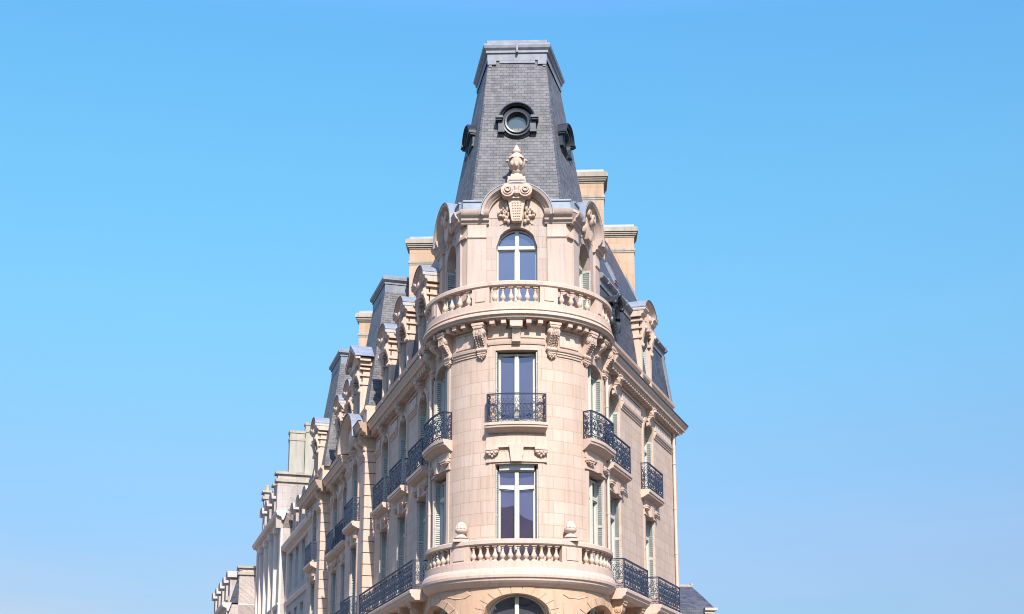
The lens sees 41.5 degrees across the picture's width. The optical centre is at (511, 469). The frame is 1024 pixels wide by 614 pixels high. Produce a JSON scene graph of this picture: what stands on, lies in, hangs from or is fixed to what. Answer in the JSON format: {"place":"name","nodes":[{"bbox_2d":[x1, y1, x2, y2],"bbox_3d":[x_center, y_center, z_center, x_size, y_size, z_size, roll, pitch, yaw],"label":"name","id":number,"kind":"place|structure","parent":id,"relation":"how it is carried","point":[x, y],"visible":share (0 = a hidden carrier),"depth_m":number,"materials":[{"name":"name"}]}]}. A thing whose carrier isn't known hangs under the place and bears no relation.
{"place":"outdoors","nodes":[
{"label":"outdoors","id":0,"kind":"place"},
{"bbox_2d":[0,0,1023,613],"label":"sky","id":1,"kind":"structure","parent":0,"point":[201,201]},
{"bbox_2d":[680,583,717,613],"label":"slate roofed house","id":2,"kind":"structure","parent":0,"point":[693,600],"depth_m":66.99,"materials":[{"name":"stone"}]},
{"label":"pavement","id":3,"kind":"structure","parent":0,"visible":0},
{"bbox_2d":[211,565,255,613],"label":"terrace house","id":4,"kind":"structure","parent":3,"relation":"on","point":[234,593],"depth_m":99.19,"materials":[{"name":"stone"}]},
{"bbox_2d":[252,422,315,613],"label":"terrace house","id":5,"kind":"structure","parent":3,"relation":"on","point":[276,516],"depth_m":87.69,"materials":[{"name":"stone"}]},
{"bbox_2d":[281,476,311,613],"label":"terrace house","id":6,"kind":"structure","parent":3,"relation":"on","point":[293,546],"depth_m":81.93,"materials":[{"name":"stone"}]},
{"bbox_2d":[289,560,291,592],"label":"window","id":7,"kind":"structure","parent":6,"relation":"in","point":[290,580],"depth_m":84.77,"materials":[{"name":"glass"}]},
{"bbox_2d":[295,554,297,586],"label":"window","id":8,"kind":"structure","parent":6,"relation":"in","point":[296,571],"depth_m":82.20,"materials":[{"name":"glass"}]},
{"bbox_2d":[301,547,304,581],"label":"window","id":9,"kind":"structure","parent":6,"relation":"in","point":[303,548],"depth_m":79.68,"materials":[{"name":"glass"}]},
{"bbox_2d":[297,40,688,613],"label":"corner building","id":10,"kind":"structure","parent":3,"relation":"on","point":[500,426],"depth_m":48.49,"materials":[{"name":"stone"}]},
{"bbox_2d":[310,585,313,613],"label":"window","id":11,"kind":"structure","parent":10,"relation":"in","point":[312,586],"depth_m":72.81,"materials":[{"name":"paint"}]},
{"bbox_2d":[312,524,315,561],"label":"window","id":12,"kind":"structure","parent":10,"relation":"in","point":[314,525],"depth_m":73.51,"materials":[{"name":"glass"}]},
{"bbox_2d":[331,574,335,613],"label":"window","id":13,"kind":"structure","parent":10,"relation":"in","point":[333,575],"depth_m":68.78,"materials":[{"name":"paint"}]},
{"bbox_2d":[333,510,336,546],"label":"window","id":14,"kind":"structure","parent":10,"relation":"in","point":[335,511],"depth_m":69.59,"materials":[{"name":"glass"}]},
{"bbox_2d":[341,566,344,608],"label":"window","id":15,"kind":"structure","parent":10,"relation":"in","point":[342,566],"depth_m":65.97,"materials":[{"name":"glass"}]},
{"bbox_2d":[350,549,355,613],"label":"window","id":16,"kind":"structure","parent":10,"relation":"in","point":[352,557],"depth_m":60.92,"materials":[{"name":"paint"}]},
{"bbox_2d":[353,478,356,520],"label":"window","id":17,"kind":"structure","parent":10,"relation":"in","point":[354,479],"depth_m":61.77,"materials":[{"name":"paint"}]},
{"bbox_2d":[380,533,386,603],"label":"window","id":18,"kind":"structure","parent":10,"relation":"in","point":[383,560],"depth_m":56.76,"materials":[{"name":"paint"}]},
{"bbox_2d":[382,457,387,501],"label":"window","id":19,"kind":"structure","parent":10,"relation":"in","point":[385,459],"depth_m":57.55,"materials":[{"name":"paint"}]},
{"bbox_2d":[398,519,404,592],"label":"window","id":20,"kind":"structure","parent":10,"relation":"in","point":[401,550],"depth_m":53.42,"materials":[{"name":"glass"}]},
{"bbox_2d":[399,438,405,484],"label":"window","id":21,"kind":"structure","parent":10,"relation":"in","point":[402,453],"depth_m":54.24,"materials":[{"name":"paint"}]},
{"bbox_2d":[417,502,425,583],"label":"window","id":22,"kind":"structure","parent":10,"relation":"in","point":[422,505],"depth_m":50.04,"materials":[{"name":"glass"}]},
{"bbox_2d":[419,407,426,465],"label":"window","id":23,"kind":"structure","parent":10,"relation":"in","point":[423,419],"depth_m":50.95,"materials":[{"name":"paint"}]},
{"bbox_2d":[434,481,445,565],"bbox_3d":[-2.359,1.964,46.970,0.321,3.250,1.399,4,-13,-19],"label":"window","id":24,"kind":"structure","parent":10,"relation":"in","point":[440,507],"depth_m":47.57,"materials":[{"name":"paint"}]},
{"bbox_2d":[436,368,447,440],"bbox_3d":[-2.359,-2.225,47.897,0.321,2.830,1.399,4,-13,-19],"label":"window","id":25,"kind":"structure","parent":10,"relation":"in","point":[443,387],"depth_m":48.50,"materials":[{"name":"paint"}]},
{"bbox_2d":[439,609,447,613],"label":"window","id":26,"kind":"structure","parent":10,"relation":"in","point":[442,611],"depth_m":46.21,"materials":[{"name":"glass"}]},
{"bbox_2d":[447,269,455,311],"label":"window","id":27,"kind":"structure","parent":10,"relation":"in","point":[453,279],"depth_m":49.84,"materials":[{"name":"paint"}]},
{"bbox_2d":[495,469,537,560],"bbox_3d":[0.160,1.583,45.066,1.427,3.170,0.312,0,-12,2],"label":"window","id":28,"kind":"structure","parent":10,"relation":"in","point":[518,490],"depth_m":45.22,"materials":[{"name":"glass"}]},
{"bbox_2d":[489,595,544,613],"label":"window","id":29,"kind":"structure","parent":10,"relation":"in","point":[513,604],"depth_m":44.51,"materials":[{"name":"glass"}]},
{"bbox_2d":[496,352,537,421],"bbox_3d":[0.160,-2.693,46.011,1.427,2.630,0.312,0,-12,2],"label":"window","id":30,"kind":"structure","parent":10,"relation":"in","point":[514,372],"depth_m":46.17,"materials":[{"name":"paint"}]},
{"bbox_2d":[497,231,537,301],"bbox_3d":[0.178,-7.022,47.557,1.440,2.950,0.145,0,-12,2],"label":"window","id":31,"kind":"structure","parent":10,"relation":"in","point":[516,250],"depth_m":47.65,"materials":[{"name":"paint"}]},
{"bbox_2d":[579,256,590,310],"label":"window","id":32,"kind":"structure","parent":10,"relation":"in","point":[584,277],"depth_m":49.70,"materials":[{"name":"paint"}]},
{"bbox_2d":[587,607,599,613],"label":"window","id":33,"kind":"structure","parent":10,"relation":"in","point":[593,611],"depth_m":46.09,"materials":[{"name":"glass"}]},
{"bbox_2d":[588,366,601,439],"bbox_3d":[2.792,-2.258,47.747,0.321,2.830,1.399,-5,-14,23],"label":"window","id":34,"kind":"structure","parent":10,"relation":"in","point":[594,386],"depth_m":48.32,"materials":[{"name":"paint"}]},
{"bbox_2d":[589,479,603,565],"bbox_3d":[2.792,1.931,46.821,0.321,3.250,1.399,-5,-14,23],"label":"window","id":35,"kind":"structure","parent":10,"relation":"in","point":[595,489],"depth_m":47.40,"materials":[{"name":"paint"}]},
{"bbox_2d":[609,395,618,462],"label":"window","id":36,"kind":"structure","parent":10,"relation":"in","point":[613,416],"depth_m":50.39,"materials":[{"name":"paint"}]},
{"bbox_2d":[610,498,620,580],"bbox_3d":[3.584,2.470,48.821,0.322,3.060,1.398,-4,-13,20],"label":"window","id":37,"kind":"structure","parent":10,"relation":"in","point":[614,509],"depth_m":49.46,"materials":[{"name":"paint"}]},
{"bbox_2d":[644,430,651,489],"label":"window","id":38,"kind":"structure","parent":10,"relation":"in","point":[647,445],"depth_m":54.97,"materials":[{"name":"paint"}]},
{"bbox_2d":[646,522,654,596],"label":"window","id":39,"kind":"structure","parent":10,"relation":"in","point":[649,525],"depth_m":54.10,"materials":[{"name":"paint"}]}
]}

